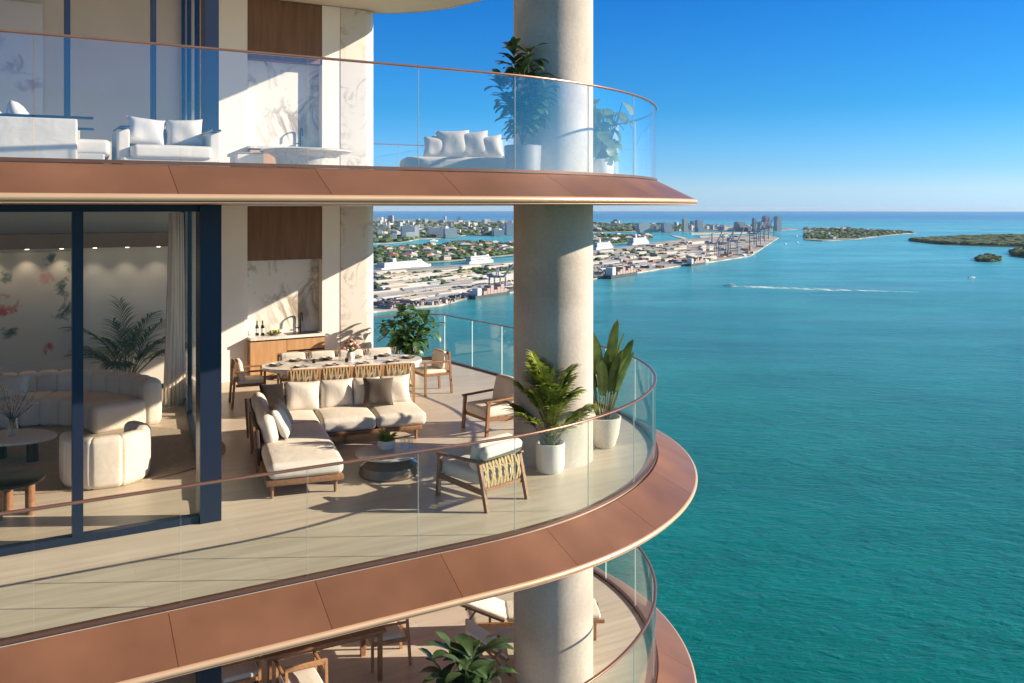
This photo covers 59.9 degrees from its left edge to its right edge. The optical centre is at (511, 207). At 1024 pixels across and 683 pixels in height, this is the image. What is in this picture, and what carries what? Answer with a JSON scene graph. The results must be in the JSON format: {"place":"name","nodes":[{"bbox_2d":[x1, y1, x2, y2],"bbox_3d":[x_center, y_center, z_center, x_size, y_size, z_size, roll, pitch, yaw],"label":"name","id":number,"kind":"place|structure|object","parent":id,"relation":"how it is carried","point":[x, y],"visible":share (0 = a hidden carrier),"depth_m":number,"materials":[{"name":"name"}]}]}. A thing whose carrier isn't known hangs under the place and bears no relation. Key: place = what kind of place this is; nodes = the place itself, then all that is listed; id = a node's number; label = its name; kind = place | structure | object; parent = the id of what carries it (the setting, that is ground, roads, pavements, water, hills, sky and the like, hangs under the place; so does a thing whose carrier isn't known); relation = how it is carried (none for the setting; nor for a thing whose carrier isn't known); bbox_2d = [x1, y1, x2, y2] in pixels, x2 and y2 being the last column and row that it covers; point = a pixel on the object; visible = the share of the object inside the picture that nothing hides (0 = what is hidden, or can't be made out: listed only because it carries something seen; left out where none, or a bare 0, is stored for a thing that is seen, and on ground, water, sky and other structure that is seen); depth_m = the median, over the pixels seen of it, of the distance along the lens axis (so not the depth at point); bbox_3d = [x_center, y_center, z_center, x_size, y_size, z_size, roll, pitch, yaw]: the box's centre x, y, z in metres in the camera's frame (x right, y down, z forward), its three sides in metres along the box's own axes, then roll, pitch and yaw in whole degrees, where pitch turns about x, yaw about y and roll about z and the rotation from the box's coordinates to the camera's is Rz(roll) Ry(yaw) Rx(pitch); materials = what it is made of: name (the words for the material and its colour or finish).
{"place":"outdoors","nodes":[
{"label":"outdoors","id":0,"kind":"place"},
{"bbox_2d":[373,238,650,264],"bbox_3d":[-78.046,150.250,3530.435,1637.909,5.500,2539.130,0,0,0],"label":"island","id":1,"kind":"structure","parent":0,"point":[490,256],"depth_m":2512.04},
{"bbox_2d":[373,233,652,262],"bbox_3d":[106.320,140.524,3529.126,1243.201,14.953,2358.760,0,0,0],"label":"tree canopy","id":2,"kind":"object","parent":1,"relation":"on","point":[379,251],"visible":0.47,"depth_m":2877.47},
{"bbox_2d":[514,0,592,682],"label":"concrete column","id":3,"kind":"structure","parent":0,"point":[553,326],"depth_m":12.63,"materials":[{"name":"concrete"}]},
{"bbox_2d":[0,161,697,205],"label":"balcony","id":4,"kind":"structure","parent":3,"relation":"on","point":[54,183],"depth_m":8.52,"materials":[{"name":"metal"}]},
{"bbox_2d":[0,112,109,163],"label":"club sofa","id":5,"kind":"object","parent":4,"relation":"on","point":[37,136],"visible":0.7,"depth_m":8.67,"materials":[{"name":"fabric"}]},
{"bbox_2d":[6,100,27,113],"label":"throw pillow","id":6,"kind":"object","parent":5,"relation":"on","point":[13,107],"visible":0.3,"depth_m":8.70,"materials":[{"name":"fabric"}]},
{"bbox_2d":[7,0,180,163],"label":"interior wall","id":7,"kind":"structure","parent":4,"relation":"on","point":[109,87],"depth_m":17.68,"materials":[{"name":"paint"}]},
{"bbox_2d":[0,0,42,114],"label":"wall painting","id":8,"kind":"object","parent":7,"relation":"attached to","point":[21,69],"depth_m":16.84,"materials":[{"name":"paint"}]},
{"bbox_2d":[277,0,481,13],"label":"balcony","id":9,"kind":"structure","parent":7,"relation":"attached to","point":[391,6],"depth_m":19.81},
{"bbox_2d":[64,0,218,132],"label":"sliding window","id":10,"kind":"structure","parent":4,"relation":"on","point":[210,66],"depth_m":10.42,"materials":[{"name":"blue glass"}]},
{"bbox_2d":[112,125,220,165],"bbox_3d":[-3.817,-0.642,9.854,1.060,0.504,0.814,0,0,-30],"label":"club sofa","id":11,"kind":"object","parent":4,"relation":"on","point":[123,148],"visible":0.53,"depth_m":9.52,"materials":[{"name":"fabric"}]},
{"bbox_2d":[127,115,164,144],"bbox_3d":[-4.052,-0.837,9.844,0.451,0.354,0.215,0,0,-36],"label":"throw pillow","id":12,"kind":"object","parent":11,"relation":"on","point":[146,131],"visible":0.91,"depth_m":9.77,"materials":[{"name":"fabric"}]},
{"bbox_2d":[164,119,204,145],"bbox_3d":[-3.703,-0.837,10.048,0.439,0.339,0.212,0,0,-24],"label":"throw pillow","id":13,"kind":"object","parent":11,"relation":"on","point":[185,132],"visible":0.96,"depth_m":9.98,"materials":[{"name":"fabric"}]},
{"bbox_2d":[181,0,200,119],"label":"side window","id":14,"kind":"structure","parent":4,"relation":"on","point":[190,63],"depth_m":15.16,"materials":[{"name":"blue glass"}]},
{"bbox_2d":[235,152,263,166],"bbox_3d":[-5.200,-0.731,17.600,0.520,0.682,0.520,0,0,-20],"label":"side cube","id":15,"kind":"object","parent":4,"relation":"on","point":[247,157],"visible":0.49,"depth_m":17.37,"materials":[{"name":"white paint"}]},
{"bbox_2d":[219,0,339,166],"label":"plaster wall","id":16,"kind":"structure","parent":4,"relation":"on","point":[233,79],"depth_m":18.97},
{"bbox_2d":[248,0,321,163],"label":"wet bar","id":17,"kind":"object","parent":4,"relation":"on","point":[283,101],"visible":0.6,"depth_m":19.56,"materials":[{"name":"stone"}]},
{"bbox_2d":[248,150,275,163],"bbox_3d":[-5.334,-0.853,19.258,0.777,0.735,0.490,0,0,-30],"label":"cabinet door","id":18,"kind":"structure","parent":17,"relation":"in","point":[267,158],"depth_m":19.03,"materials":[{"name":"brown wood"}]},
{"bbox_2d":[260,147,350,168],"bbox_3d":[-4.150,-0.770,17.900,1.800,0.760,1.800,0,0,0],"label":"round table","id":19,"kind":"object","parent":4,"relation":"on","point":[305,155],"visible":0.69,"depth_m":17.34,"materials":[{"name":"grey stone"}]},
{"bbox_2d":[0,29,656,180],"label":"glass balustrade","id":20,"kind":"object","parent":4,"relation":"on","point":[652,113],"visible":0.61,"depth_m":9.22,"materials":[{"name":"glass"}]},
{"bbox_2d":[340,7,372,169],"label":"stone pier","id":21,"kind":"structure","parent":4,"relation":"on","point":[356,92],"depth_m":20.23,"materials":[{"name":"stone"}]},
{"bbox_2d":[400,135,504,172],"bbox_3d":[-0.950,-0.790,14.250,1.630,0.800,1.000,0,0,-12],"label":"daybed","id":22,"kind":"object","parent":4,"relation":"on","point":[469,162],"visible":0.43,"depth_m":13.78,"materials":[{"name":"fabric"}]},
{"bbox_2d":[423,136,441,156],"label":"throw pillow","id":23,"kind":"object","parent":22,"relation":"on","point":[433,147],"visible":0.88,"depth_m":14.37,"materials":[{"name":"fabric"}]},
{"bbox_2d":[435,130,468,156],"bbox_3d":[-0.959,-1.025,14.502,0.579,0.492,0.240,0,0,-9],"label":"throw pillow","id":24,"kind":"object","parent":22,"relation":"on","point":[453,143],"visible":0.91,"depth_m":14.42,"materials":[{"name":"fabric"}]},
{"bbox_2d":[460,130,487,156],"bbox_3d":[-0.637,-1.016,14.539,0.585,0.503,0.239,0,0,-5],"label":"throw pillow","id":25,"kind":"object","parent":22,"relation":"on","point":[474,145],"visible":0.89,"depth_m":14.45,"materials":[{"name":"fabric"}]},
{"bbox_2d":[478,135,503,157],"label":"throw pillow","id":26,"kind":"object","parent":22,"relation":"on","point":[493,147],"visible":0.88,"depth_m":14.47,"materials":[{"name":"fabric"}]},
{"bbox_2d":[484,36,561,173],"bbox_3d":[0.141,-1.377,12.386,1.072,1.974,0.924,0,0,0],"label":"potted plant","id":27,"kind":"object","parent":4,"relation":"on","point":[528,156],"visible":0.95,"depth_m":12.27,"materials":[{"name":"green plant"}]},
{"bbox_2d":[593,99,632,176],"bbox_3d":[1.405,-1.035,13.741,0.898,1.290,0.995,0,0,0],"label":"potted plant","id":28,"kind":"object","parent":4,"relation":"on","point":[605,145],"visible":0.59,"depth_m":13.53,"materials":[{"name":"green plant"}]},
{"bbox_2d":[153,566,696,682],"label":"balcony","id":29,"kind":"structure","parent":3,"relation":"attached to","point":[618,630],"depth_m":13.84,"materials":[{"name":"stone"}]},
{"bbox_2d":[196,666,220,682],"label":"sliding window","id":30,"kind":"structure","parent":29,"relation":"on","point":[211,675],"depth_m":10.44,"materials":[{"name":"blue glass"}]},
{"bbox_2d":[221,657,263,682],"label":"dining chair","id":31,"kind":"object","parent":29,"relation":"on","point":[245,671],"visible":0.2,"depth_m":12.24,"materials":[{"name":"brown wood"}]},
{"bbox_2d":[274,651,327,682],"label":"dining chair","id":32,"kind":"object","parent":29,"relation":"on","point":[295,674],"visible":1,"depth_m":12.03,"materials":[{"name":"brown wood"}]},
{"bbox_2d":[254,625,386,682],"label":"dining table","id":33,"kind":"object","parent":29,"relation":"on","point":[361,636],"visible":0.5,"depth_m":12.67,"materials":[{"name":"brown wood"}]},
{"bbox_2d":[365,619,411,672],"bbox_3d":[-1.925,6.482,13.537,0.671,0.839,0.585,0,0,-22],"label":"dining chair","id":34,"kind":"object","parent":29,"relation":"on","point":[393,634],"visible":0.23,"depth_m":13.36,"materials":[{"name":"brown wood"}]},
{"bbox_2d":[418,631,518,682],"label":"potted plant","id":35,"kind":"object","parent":29,"relation":"on","point":[464,654],"visible":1,"depth_m":11.72,"materials":[{"name":"green plant"}]},
{"bbox_2d":[465,618,511,676],"bbox_3d":[-0.360,6.572,13.299,0.677,0.684,0.501,0,0,-4],"label":"deck chair","id":36,"kind":"object","parent":29,"relation":"on","point":[473,630],"visible":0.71,"depth_m":13.13,"materials":[{"name":"fabric"}]},
{"bbox_2d":[461,597,604,640],"bbox_3d":[0.283,6.537,14.400,2.344,0.725,0.640,0,0,-4],"label":"sun lounger","id":37,"kind":"object","parent":29,"relation":"on","point":[500,610],"visible":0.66,"depth_m":14.12,"materials":[{"name":"fabric"}]},
{"bbox_2d":[584,546,656,682],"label":"glass balustrade","id":38,"kind":"object","parent":29,"relation":"on","point":[652,633],"visible":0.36,"depth_m":13.18,"materials":[{"name":"glass"}]},
{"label":"interior wall","id":39,"kind":"object","parent":29,"relation":"on","visible":0},
{"bbox_2d":[0,360,697,682],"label":"balcony","id":40,"kind":"structure","parent":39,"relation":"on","point":[256,535],"depth_m":9.77,"materials":[{"name":"stone"}]},
{"bbox_2d":[0,469,45,520],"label":"side table","id":41,"kind":"object","parent":40,"relation":"on","point":[27,479],"visible":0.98,"depth_m":10.69,"materials":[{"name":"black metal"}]},
{"bbox_2d":[0,369,161,433],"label":"curved sofa","id":42,"kind":"object","parent":40,"relation":"on","point":[115,400],"visible":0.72,"depth_m":15.01,"materials":[{"name":"beige fabric"}]},
{"bbox_2d":[0,373,31,397],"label":"throw pillow","id":43,"kind":"object","parent":42,"relation":"on","point":[14,383],"visible":0.88,"depth_m":15.07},
{"bbox_2d":[0,212,180,387],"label":"interior wall","id":44,"kind":"structure","parent":40,"relation":"on","point":[135,276],"depth_m":17.70,"materials":[{"name":"grey paint"}]},
{"bbox_2d":[0,251,70,364],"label":"wall painting","id":45,"kind":"object","parent":44,"relation":"attached to","point":[35,300],"depth_m":16.95,"materials":[{"name":"paint"}]},
{"bbox_2d":[0,232,167,249],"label":"ceiling pelmet","id":46,"kind":"object","parent":44,"relation":"attached to","point":[63,240],"visible":1,"depth_m":17.02,"materials":[{"name":"beige"}]},
{"bbox_2d":[0,204,220,556],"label":"sliding window","id":47,"kind":"structure","parent":40,"relation":"on","point":[208,352],"depth_m":10.37,"materials":[{"name":"blue glass"}]},
{"bbox_2d":[0,426,225,494],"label":"round rug","id":48,"kind":"object","parent":40,"relation":"on","point":[172,451],"visible":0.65,"depth_m":13.13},
{"bbox_2d":[0,429,56,461],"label":"coffee table","id":49,"kind":"object","parent":48,"relation":"on","point":[31,439],"visible":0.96,"depth_m":12.86,"materials":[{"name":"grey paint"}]},
{"bbox_2d":[0,382,40,436],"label":"flower vase","id":50,"kind":"object","parent":49,"relation":"on","point":[11,419],"visible":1,"depth_m":12.90,"materials":[{"name":"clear glass"}]},
{"bbox_2d":[59,420,150,489],"bbox_3d":[-5.490,3.360,12.086,0.994,0.688,1.144,0,0,45],"label":"tub chair","id":51,"kind":"object","parent":48,"relation":"on","point":[113,461],"visible":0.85,"depth_m":11.70,"materials":[{"name":"beige fabric"}]},
{"bbox_2d":[56,295,185,372],"bbox_3d":[-7.525,2.719,17.270,2.577,1.962,2.438,0,0,21],"label":"potted palm","id":52,"kind":"object","parent":40,"relation":"on","point":[123,365],"visible":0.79,"depth_m":17.06,"materials":[{"name":"plant"}]},
{"bbox_2d":[181,212,195,456],"bbox_3d":[-5.197,1.835,14.519,0.100,3.725,8.286,0,0,-22],"label":"side window","id":53,"kind":"structure","parent":40,"relation":"on","point":[190,292],"depth_m":15.42,"materials":[{"name":"blue glass"}]},
{"bbox_2d":[163,213,185,407],"bbox_3d":[-6.269,1.890,16.584,0.171,3.581,0.600,0,0,15],"label":"curtain","id":54,"kind":"object","parent":53,"relation":"hanging from","point":[174,389],"visible":1,"depth_m":16.51,"materials":[{"name":"fabric"}]},
{"bbox_2d":[228,358,265,407],"bbox_3d":[-4.964,3.275,16.744,0.671,0.852,0.585,0,0,-23],"label":"dining chair","id":55,"kind":"object","parent":40,"relation":"on","point":[241,379],"visible":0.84,"depth_m":16.51,"materials":[{"name":"brown wood"}]},
{"bbox_2d":[221,206,339,382],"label":"plaster wall","id":56,"kind":"structure","parent":40,"relation":"on","point":[234,282],"depth_m":18.97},
{"bbox_2d":[248,206,324,378],"bbox_3d":[-4.960,1.831,19.461,1.628,3.718,0.527,0,0,-30],"label":"wet bar","id":57,"kind":"object","parent":40,"relation":"on","point":[284,249],"visible":0.91,"depth_m":19.50,"materials":[{"name":"stone"}]},
{"bbox_2d":[248,340,286,375],"bbox_3d":[-5.334,3.237,19.258,0.777,0.735,0.490,0,0,-30],"label":"cabinet door","id":58,"kind":"structure","parent":57,"relation":"in","point":[259,353],"depth_m":18.99,"materials":[{"name":"brown wood"}]},
{"bbox_2d":[277,352,306,383],"bbox_3d":[-4.259,3.275,17.324,0.571,0.852,0.621,0,0,-20],"label":"dining chair","id":59,"kind":"object","parent":40,"relation":"on","point":[281,377],"visible":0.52,"depth_m":17.41,"materials":[{"name":"fabric"}]},
{"bbox_2d":[284,367,320,394],"bbox_3d":[-3.759,3.275,15.951,0.571,0.852,0.621,0,0,-20],"label":"dining chair","id":60,"kind":"object","parent":40,"relation":"on","point":[308,374],"visible":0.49,"depth_m":15.73,"materials":[{"name":"fabric"}]},
{"bbox_2d":[307,350,335,358],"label":"dining chair","id":61,"kind":"object","parent":40,"relation":"on","point":[319,354],"visible":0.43,"depth_m":17.63,"materials":[{"name":"fabric"}]},
{"bbox_2d":[0,314,656,645],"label":"glass balustrade","id":62,"kind":"object","parent":40,"relation":"on","point":[192,601],"visible":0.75,"depth_m":9.29,"materials":[{"name":"glass"}]},
{"bbox_2d":[244,374,425,498],"bbox_3d":[-2.443,3.253,13.157,2.751,0.895,3.249,0,0,-20],"label":"corner sofa","id":63,"kind":"object","parent":40,"relation":"on","point":[322,412],"visible":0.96,"depth_m":13.70,"materials":[{"name":"fabric"}]},
{"bbox_2d":[259,383,285,405],"bbox_3d":[-3.790,3.015,14.079,0.242,0.483,0.532,0,0,35],"label":"throw pillow","id":64,"kind":"object","parent":63,"relation":"on","point":[272,393],"visible":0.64,"depth_m":14.02,"materials":[{"name":"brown fabric"}]},
{"bbox_2d":[269,398,292,423],"bbox_3d":[-3.373,3.037,12.995,0.268,0.407,0.501,0,0,2],"label":"throw pillow","id":65,"kind":"object","parent":63,"relation":"on","point":[280,403],"visible":0.34,"depth_m":13.01,"materials":[{"name":"beige fabric"}]},
{"bbox_2d":[271,405,291,438],"bbox_3d":[-3.263,3.028,12.557,0.281,0.425,0.522,0,0,-10],"label":"throw pillow","id":66,"kind":"object","parent":63,"relation":"on","point":[282,422],"visible":0.93,"depth_m":12.38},
{"bbox_2d":[363,377,392,405],"bbox_3d":[-2.190,3.014,14.534,0.514,0.446,0.248,0,0,-14],"label":"throw pillow","id":67,"kind":"object","parent":63,"relation":"on","point":[378,391],"visible":1,"depth_m":14.46,"materials":[{"name":"beige fabric"}]},
{"bbox_2d":[320,365,352,379],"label":"dining chair","id":68,"kind":"object","parent":40,"relation":"on","point":[338,372],"visible":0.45,"depth_m":15.92,"materials":[{"name":"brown wood"}]},
{"bbox_2d":[262,354,421,375],"bbox_3d":[-3.200,3.317,16.900,3.000,0.765,1.200,0,0,-20],"label":"dining table","id":69,"kind":"object","parent":40,"relation":"on","point":[288,365],"visible":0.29,"depth_m":16.92,"materials":[{"name":"stone"}]},
{"bbox_2d":[341,339,359,360],"bbox_3d":[-3.100,2.728,17.056,0.353,0.413,0.371,0,0,0],"label":"flower vase","id":70,"kind":"object","parent":69,"relation":"on","point":[350,349],"visible":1,"depth_m":17.01,"materials":[{"name":"pink plant"}]},
{"bbox_2d":[340,206,372,349],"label":"stone pier","id":71,"kind":"structure","parent":40,"relation":"on","point":[356,273],"depth_m":20.23,"materials":[{"name":"stone"}]},
{"bbox_2d":[352,363,383,377],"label":"dining chair","id":72,"kind":"object","parent":40,"relation":"on","point":[367,370],"visible":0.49,"depth_m":16.11,"materials":[{"name":"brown wood"}]},
{"bbox_2d":[364,347,391,354],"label":"dining chair","id":73,"kind":"object","parent":40,"relation":"on","point":[372,351],"visible":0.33,"depth_m":18.02,"materials":[{"name":"fabric"}]},
{"bbox_2d":[355,443,421,482],"bbox_3d":[-1.710,3.545,12.350,0.920,0.310,0.920,0,0,0],"label":"coffee table","id":74,"kind":"object","parent":40,"relation":"on","point":[395,469],"visible":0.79,"depth_m":12.09,"materials":[{"name":"grey stone"}]},
{"bbox_2d":[371,426,398,449],"bbox_3d":[-1.785,3.251,12.492,0.382,0.277,0.446,0,0,0],"label":"plant bowl","id":75,"kind":"object","parent":74,"relation":"on","point":[385,441],"visible":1,"depth_m":12.44,"materials":[{"name":"ceramic"}]},
{"bbox_2d":[384,362,414,402],"bbox_3d":[-2.152,3.275,16.536,0.571,0.852,0.621,0,0,-20],"label":"dining chair","id":76,"kind":"object","parent":40,"relation":"on","point":[397,368],"visible":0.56,"depth_m":16.33,"materials":[{"name":"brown wood"}]},
{"bbox_2d":[374,304,445,366],"bbox_3d":[-2.263,2.928,19.773,1.629,1.545,1.642,0,0,0],"label":"potted shrub","id":77,"kind":"object","parent":40,"relation":"on","point":[404,340],"visible":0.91,"depth_m":19.65,"materials":[{"name":"green plant"}]},
{"bbox_2d":[412,348,452,396],"bbox_3d":[-1.607,3.275,17.758,0.671,0.852,0.585,0,0,-31],"label":"dining chair","id":78,"kind":"object","parent":40,"relation":"on","point":[438,363],"visible":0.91,"depth_m":17.65,"materials":[{"name":"brown wood"}]},
{"bbox_2d":[435,433,529,512],"bbox_3d":[-0.379,3.296,11.339,0.949,0.820,0.770,0,0,44],"label":"lounge armchair","id":79,"kind":"object","parent":40,"relation":"on","point":[483,465],"visible":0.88,"depth_m":11.10,"materials":[{"name":"fabric"}]},
{"bbox_2d":[461,374,513,436],"bbox_3d":[-0.246,3.272,14.867,0.949,0.869,0.770,0,0,-35],"label":"lounge armchair","id":80,"kind":"object","parent":40,"relation":"on","point":[487,411],"visible":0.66,"depth_m":14.71,"materials":[{"name":"fabric"}]},
{"bbox_2d":[501,349,599,474],"bbox_3d":[0.583,2.829,12.387,1.338,1.742,1.410,0,0,-19],"label":"potted palm","id":81,"kind":"object","parent":40,"relation":"on","point":[550,456],"visible":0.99,"depth_m":12.29,"materials":[{"name":"plant"}]},
{"bbox_2d":[593,320,634,448],"bbox_3d":[1.300,2.739,13.708,1.267,1.922,0.986,0,0,0],"label":"potted plant","id":82,"kind":"object","parent":40,"relation":"on","point":[610,368],"visible":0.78,"depth_m":13.54,"materials":[{"name":"green plant"}]},
{"bbox_2d":[373,234,777,312],"bbox_3d":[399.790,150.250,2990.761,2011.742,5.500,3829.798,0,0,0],"label":"island","id":83,"kind":"structure","parent":0,"point":[771,239],"depth_m":2778.17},
{"bbox_2d":[373,264,513,288],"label":"tree canopy","id":84,"kind":"object","parent":83,"relation":"on","point":[481,270],"visible":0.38,"depth_m":1912.39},
{"bbox_2d":[422,282,472,289],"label":"warehouse","id":85,"kind":"structure","parent":83,"relation":"on","point":[442,286],"depth_m":1605.44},
{"bbox_2d":[487,264,513,286],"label":"gantry crane","id":86,"kind":"object","parent":83,"relation":"on","point":[491,275],"visible":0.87,"depth_m":1589.33,"materials":[{"name":"paint"}]},
{"bbox_2d":[512,243,682,268],"bbox_3d":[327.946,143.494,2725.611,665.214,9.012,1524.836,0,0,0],"label":"tree canopy","id":87,"kind":"object","parent":83,"relation":"on","point":[631,251],"visible":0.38,"depth_m":2870.03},
{"bbox_2d":[373,219,797,243],"bbox_3d":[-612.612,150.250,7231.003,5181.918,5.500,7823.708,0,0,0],"label":"island","id":88,"kind":"structure","parent":0,"point":[771,229],"depth_m":5907.23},
{"bbox_2d":[427,227,443,236],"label":"tower block","id":89,"kind":"structure","parent":88,"relation":"on","point":[437,231],"depth_m":4367.75,"materials":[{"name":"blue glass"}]},
{"bbox_2d":[443,228,459,237],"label":"tower block","id":90,"kind":"structure","parent":88,"relation":"on","point":[449,232],"depth_m":4304.58,"materials":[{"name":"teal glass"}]},
{"bbox_2d":[373,220,681,242],"bbox_3d":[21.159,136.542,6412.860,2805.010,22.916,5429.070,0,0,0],"label":"tree canopy","id":91,"kind":"object","parent":88,"relation":"on","point":[386,238],"visible":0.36,"depth_m":5658.90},
{"bbox_2d":[636,223,652,231],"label":"tower block","id":92,"kind":"structure","parent":88,"relation":"on","point":[642,227],"depth_m":5266.04,"materials":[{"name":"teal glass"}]},
{"bbox_2d":[373,211,1023,682],"bbox_3d":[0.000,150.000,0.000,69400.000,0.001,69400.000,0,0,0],"label":"sea","id":93,"kind":"structure","parent":0,"point":[855,507],"depth_m":592.12,"materials":[{"name":"liquid"}]},
{"bbox_2d":[373,258,430,269],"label":"cruise ship","id":94,"kind":"object","parent":93,"relation":"on","point":[393,263],"visible":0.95,"depth_m":2156.70},
{"bbox_2d":[464,252,492,263],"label":"cruise ship","id":95,"kind":"object","parent":93,"relation":"on","point":[482,258],"visible":0.96,"depth_m":2369.32},
{"bbox_2d":[469,284,509,299],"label":"cargo ship","id":96,"kind":"object","parent":93,"relation":"on","point":[487,291],"visible":0.99,"depth_m":1483.35,"materials":[{"name":"paint"}]},
{"bbox_2d":[593,239,612,249],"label":"cruise ship","id":97,"kind":"object","parent":93,"relation":"on","point":[599,245],"visible":0.86,"depth_m":3177.69},
{"bbox_2d":[603,266,636,278],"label":"cargo ship","id":98,"kind":"object","parent":93,"relation":"on","point":[618,272],"visible":1,"depth_m":1893.59,"materials":[{"name":"paint"}]},
{"bbox_2d":[627,234,648,244],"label":"cruise ship","id":99,"kind":"object","parent":93,"relation":"on","point":[635,240],"visible":0.94,"depth_m":3539.30},
{"bbox_2d":[685,257,704,265],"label":"cargo ship","id":100,"kind":"object","parent":93,"relation":"on","point":[695,261],"visible":0.98,"depth_m":2287.05,"materials":[{"name":"paint"}]},
{"bbox_2d":[373,0,1023,211],"label":"sky","id":101,"kind":"structure","parent":0,"point":[762,105],"materials":[{"name":"blue"}]},
{"bbox_2d":[804,227,913,240],"bbox_3d":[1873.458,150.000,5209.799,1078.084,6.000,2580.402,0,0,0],"label":"island","id":102,"kind":"structure","parent":0,"point":[816,239],"depth_m":4216.12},
{"bbox_2d":[803,227,913,238],"bbox_3d":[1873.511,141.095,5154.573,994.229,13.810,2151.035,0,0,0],"label":"tree canopy","id":103,"kind":"object","parent":102,"relation":"on","point":[835,232],"visible":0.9,"depth_m":4887.39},
{"bbox_2d":[921,242,1022,246],"bbox_3d":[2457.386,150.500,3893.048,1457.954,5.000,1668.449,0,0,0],"label":"island","id":104,"kind":"structure","parent":0,"point":[975,245],"depth_m":3444.74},
{"bbox_2d":[908,234,1023,245],"bbox_3d":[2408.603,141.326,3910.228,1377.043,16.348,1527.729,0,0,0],"label":"mangrove canopy","id":105,"kind":"object","parent":104,"relation":"on","point":[1002,239],"visible":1,"depth_m":3791.07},
{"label":"island","id":106,"kind":"structure","parent":0,"visible":0},
{"bbox_2d":[974,253,1002,261],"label":"mangrove canopy","id":107,"kind":"object","parent":106,"relation":"on","point":[988,257],"visible":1,"depth_m":2498.06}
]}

